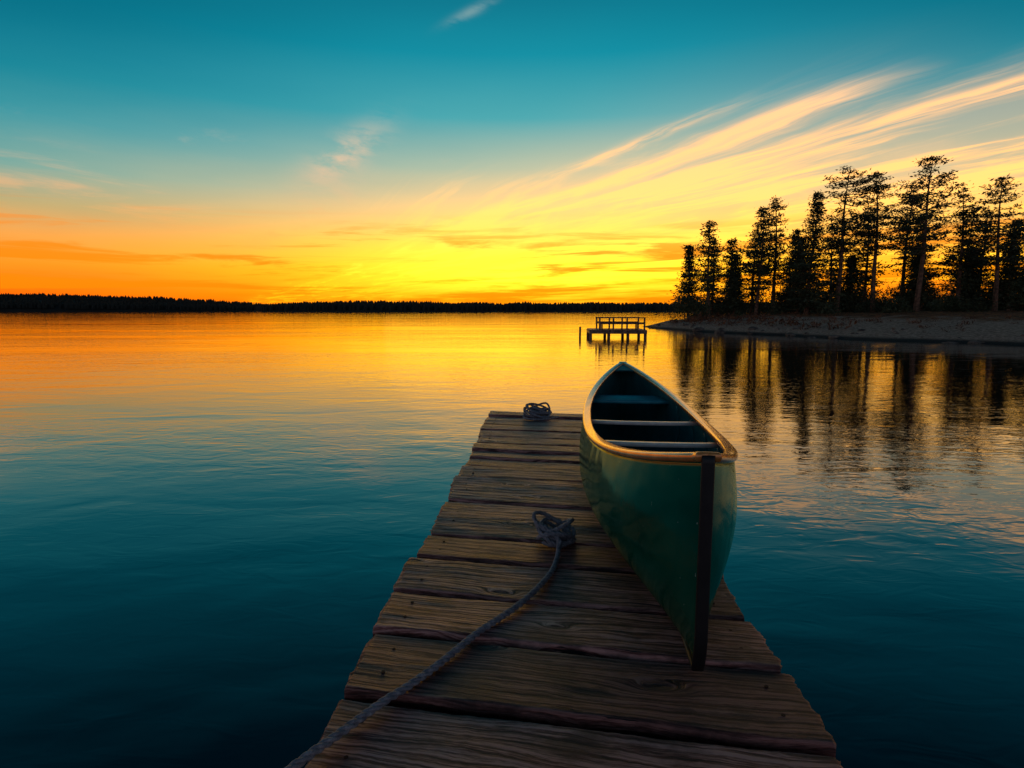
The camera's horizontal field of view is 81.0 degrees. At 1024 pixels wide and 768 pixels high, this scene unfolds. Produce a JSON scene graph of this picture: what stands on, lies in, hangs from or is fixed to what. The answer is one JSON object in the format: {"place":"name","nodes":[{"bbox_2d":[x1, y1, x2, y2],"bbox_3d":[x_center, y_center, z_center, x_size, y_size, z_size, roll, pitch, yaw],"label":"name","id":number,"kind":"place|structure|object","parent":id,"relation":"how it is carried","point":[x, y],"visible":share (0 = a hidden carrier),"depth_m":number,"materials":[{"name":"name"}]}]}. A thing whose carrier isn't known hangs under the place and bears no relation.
{"place":"outdoors","nodes":[
{"label":"outdoors","id":0,"kind":"place"},
{"bbox_2d":[0,293,877,311],"bbox_3d":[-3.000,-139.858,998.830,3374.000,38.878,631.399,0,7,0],"label":"distant treeline","id":1,"kind":"object","parent":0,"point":[36,302],"visible":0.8,"depth_m":808.44,"materials":[{"name":"plant"}]},
{"bbox_2d":[0,311,1023,767],"bbox_3d":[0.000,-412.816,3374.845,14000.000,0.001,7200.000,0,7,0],"label":"lake water","id":2,"kind":"structure","parent":0,"point":[216,527],"depth_m":4.73,"materials":[{"name":"blue liquid"}]},
{"bbox_2d":[305,411,842,767],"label":"wooden dock","id":3,"kind":"object","parent":2,"relation":"in","point":[579,659],"visible":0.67,"depth_m":2.05,"materials":[{"name":"brown wood"}]},
{"bbox_2d":[284,510,576,767],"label":"mooring rope","id":4,"kind":"object","parent":3,"relation":"attached to","point":[553,535],"visible":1,"depth_m":2.17,"materials":[{"name":"grey fabric"}]},
{"bbox_2d":[523,402,558,420],"bbox_3d":[0.320,0.300,6.726,0.406,0.153,0.422,0,7,0],"label":"rope coil","id":5,"kind":"object","parent":3,"relation":"on","point":[534,411],"visible":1,"depth_m":6.69,"materials":[{"name":"grey fabric"}]},
{"bbox_2d":[579,361,737,671],"bbox_3d":[0.849,0.341,3.922,0.809,0.756,4.096,1,7,7],"label":"canoe","id":6,"kind":"object","parent":3,"relation":"on","point":[657,459],"visible":1,"depth_m":2.26,"materials":[{"name":"green wood"}]},
{"bbox_2d":[579,317,646,338],"bbox_3d":[5.688,-2.861,34.527,3.695,1.966,2.870,0,7,4],"label":"dock","id":7,"kind":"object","parent":2,"relation":"in","point":[627,331],"depth_m":33.18,"materials":[{"name":"brown wood"}]},
{"bbox_2d":[0,0,1023,304],"label":"sky","id":8,"kind":"structure","parent":0,"point":[253,151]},
{"bbox_2d":[642,310,1023,344],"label":"shore ground","id":9,"kind":"structure","parent":0,"point":[999,330],"depth_m":35.36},
{"bbox_2d":[670,243,702,315],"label":"pine tree","id":10,"kind":"object","parent":9,"relation":"on","point":[688,259],"visible":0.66,"depth_m":56.94,"materials":[{"name":"black plant"}]},
{"bbox_2d":[677,220,727,316],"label":"pine tree","id":11,"kind":"object","parent":9,"relation":"on","point":[708,287],"visible":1,"depth_m":54.95,"materials":[{"name":"black plant"}]},
{"bbox_2d":[696,235,725,313],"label":"pine tree","id":12,"kind":"object","parent":9,"relation":"on","point":[715,278],"visible":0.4,"depth_m":58.91,"materials":[{"name":"black plant"}]},
{"bbox_2d":[716,253,748,314],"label":"pine tree","id":13,"kind":"object","parent":9,"relation":"on","point":[732,289],"visible":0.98,"depth_m":54.97,"materials":[{"name":"black plant"}]},
{"bbox_2d":[716,237,752,296],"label":"pine tree","id":14,"kind":"object","parent":9,"relation":"on","point":[733,244],"visible":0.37,"depth_m":57.70,"materials":[{"name":"black plant"}]},
{"bbox_2d":[738,223,774,314],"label":"pine tree","id":15,"kind":"object","parent":9,"relation":"on","point":[752,278],"visible":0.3,"depth_m":58.09,"materials":[{"name":"black plant"}]},
{"bbox_2d":[730,206,789,314],"bbox_3d":[22.246,-11.035,54.140,4.659,9.821,4.399,-5,9,-35],"label":"pine tree","id":16,"kind":"object","parent":9,"relation":"on","point":[759,270],"visible":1,"depth_m":53.72,"materials":[{"name":"black plant"}]},
{"bbox_2d":[743,195,799,314],"bbox_3d":[24.205,-11.898,55.905,5.365,11.062,6.279,0,7,0],"label":"pine tree","id":17,"kind":"object","parent":9,"relation":"on","point":[775,205],"visible":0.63,"depth_m":55.38,"materials":[{"name":"black plant"}]},
{"bbox_2d":[771,228,803,312],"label":"pine tree","id":18,"kind":"object","parent":9,"relation":"on","point":[797,232],"visible":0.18,"depth_m":57.78,"materials":[{"name":"black plant"}]},
{"bbox_2d":[775,236,817,312],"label":"pine tree","id":19,"kind":"object","parent":9,"relation":"on","point":[798,256],"visible":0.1,"depth_m":55.08,"materials":[{"name":"black plant"}]},
{"bbox_2d":[777,189,851,313],"bbox_3d":[25.634,-11.044,50.429,5.363,10.591,5.462,0,7,0],"label":"pine tree","id":20,"kind":"object","parent":9,"relation":"on","point":[808,253],"visible":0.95,"depth_m":50.56,"materials":[{"name":"green plant"}]},
{"bbox_2d":[810,222,845,303],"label":"pine tree","id":21,"kind":"object","parent":9,"relation":"on","point":[830,287],"visible":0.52,"depth_m":55.85,"materials":[{"name":"black plant"}]},
{"bbox_2d":[649,322,1023,343],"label":"shore rocks","id":22,"kind":"object","parent":9,"relation":"on","point":[719,330],"visible":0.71,"depth_m":36.87,"materials":[{"name":"stone"}]},
{"bbox_2d":[655,265,1023,320],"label":"forest undergrowth","id":23,"kind":"object","parent":9,"relation":"on","point":[889,304],"visible":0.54,"depth_m":53.23,"materials":[{"name":"plant"}]},
{"bbox_2d":[823,222,868,310],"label":"pine tree","id":24,"kind":"object","parent":9,"relation":"on","point":[836,267],"visible":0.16,"depth_m":57.59,"materials":[{"name":"black plant"}]},
{"bbox_2d":[669,312,1023,332],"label":"dry grass and brush","id":25,"kind":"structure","parent":9,"relation":"on","point":[694,319],"depth_m":42.66,"materials":[{"name":"brown plant"}]},
{"bbox_2d":[828,253,867,311],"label":"pine tree","id":26,"kind":"object","parent":9,"relation":"on","point":[852,265],"visible":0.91,"depth_m":53.94,"materials":[{"name":"black plant"}]},
{"bbox_2d":[821,166,892,312],"bbox_3d":[29.044,-12.354,51.580,7.253,12.551,5.606,-5,9,-36],"label":"pine tree","id":27,"kind":"object","parent":9,"relation":"on","point":[839,248],"visible":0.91,"depth_m":51.31,"materials":[{"name":"black plant"}]},
{"bbox_2d":[848,206,895,308],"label":"pine tree","id":28,"kind":"object","parent":9,"relation":"on","point":[866,277],"visible":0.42,"depth_m":58.56,"materials":[{"name":"black plant"}]},
{"bbox_2d":[839,170,917,311],"bbox_3d":[30.820,-11.938,50.689,6.323,11.874,4.762,0,7,0],"label":"pine tree","id":29,"kind":"object","parent":9,"relation":"on","point":[876,210],"visible":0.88,"depth_m":50.34,"materials":[{"name":"black plant"}]},
{"bbox_2d":[882,189,947,305],"bbox_3d":[36.208,-12.119,54.448,5.617,11.210,4.816,-5,8,-33],"label":"pine tree","id":30,"kind":"object","parent":9,"relation":"on","point":[912,208],"visible":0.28,"depth_m":54.61,"materials":[{"name":"black plant"}]},
{"bbox_2d":[897,245,940,306],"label":"pine tree","id":31,"kind":"object","parent":9,"relation":"on","point":[910,290],"visible":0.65,"depth_m":51.95,"materials":[{"name":"black plant"}]},
{"bbox_2d":[868,155,973,310],"bbox_3d":[33.462,-12.196,49.134,6.960,12.722,7.554,0,7,0],"label":"pine tree","id":32,"kind":"object","parent":9,"relation":"on","point":[919,198],"visible":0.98,"depth_m":48.26,"materials":[{"name":"green plant"}]},
{"bbox_2d":[893,212,948,310],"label":"pine tree","id":33,"kind":"object","parent":9,"relation":"on","point":[935,275],"visible":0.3,"depth_m":53.52,"materials":[{"name":"black plant"}]},
{"bbox_2d":[928,187,995,309],"bbox_3d":[38.352,-11.513,51.543,4.811,10.616,4.827,-2,7,-14],"label":"pine tree","id":34,"kind":"object","parent":9,"relation":"on","point":[959,261],"visible":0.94,"depth_m":50.90,"materials":[{"name":"black plant"}]},
{"bbox_2d":[940,207,994,309],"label":"pine tree","id":35,"kind":"object","parent":9,"relation":"on","point":[984,269],"visible":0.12,"depth_m":54.38,"materials":[{"name":"black plant"}]},
{"bbox_2d":[951,247,991,310],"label":"pine tree","id":36,"kind":"object","parent":9,"relation":"on","point":[973,291],"visible":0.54,"depth_m":52.79,"materials":[{"name":"black plant"}]},
{"bbox_2d":[949,209,1002,286],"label":"pine tree","id":37,"kind":"object","parent":9,"relation":"on","point":[984,211],"visible":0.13,"depth_m":56.63,"materials":[{"name":"black plant"}]},
{"bbox_2d":[960,173,1023,310],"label":"pine tree","id":38,"kind":"object","parent":9,"relation":"on","point":[987,224],"visible":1,"depth_m":48.60,"materials":[{"name":"green plant"}]},
{"bbox_2d":[981,218,1023,310],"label":"pine tree","id":39,"kind":"object","parent":9,"relation":"on","point":[1021,231],"visible":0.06,"depth_m":52.76,"materials":[{"name":"black plant"}]},
{"bbox_2d":[985,230,1023,310],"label":"pine tree","id":40,"kind":"object","parent":9,"relation":"on","point":[1007,273],"visible":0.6,"depth_m":51.07,"materials":[{"name":"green plant"}]},
{"bbox_2d":[999,257,1023,309],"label":"pine tree","id":41,"kind":"object","parent":9,"relation":"on","point":[1019,297],"visible":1,"depth_m":45.01,"materials":[{"name":"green plant"}]},
{"bbox_2d":[1016,212,1023,252],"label":"pine tree","id":42,"kind":"object","parent":9,"relation":"on","point":[1023,235],"visible":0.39,"depth_m":51.81,"materials":[{"name":"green plant"}]}
]}

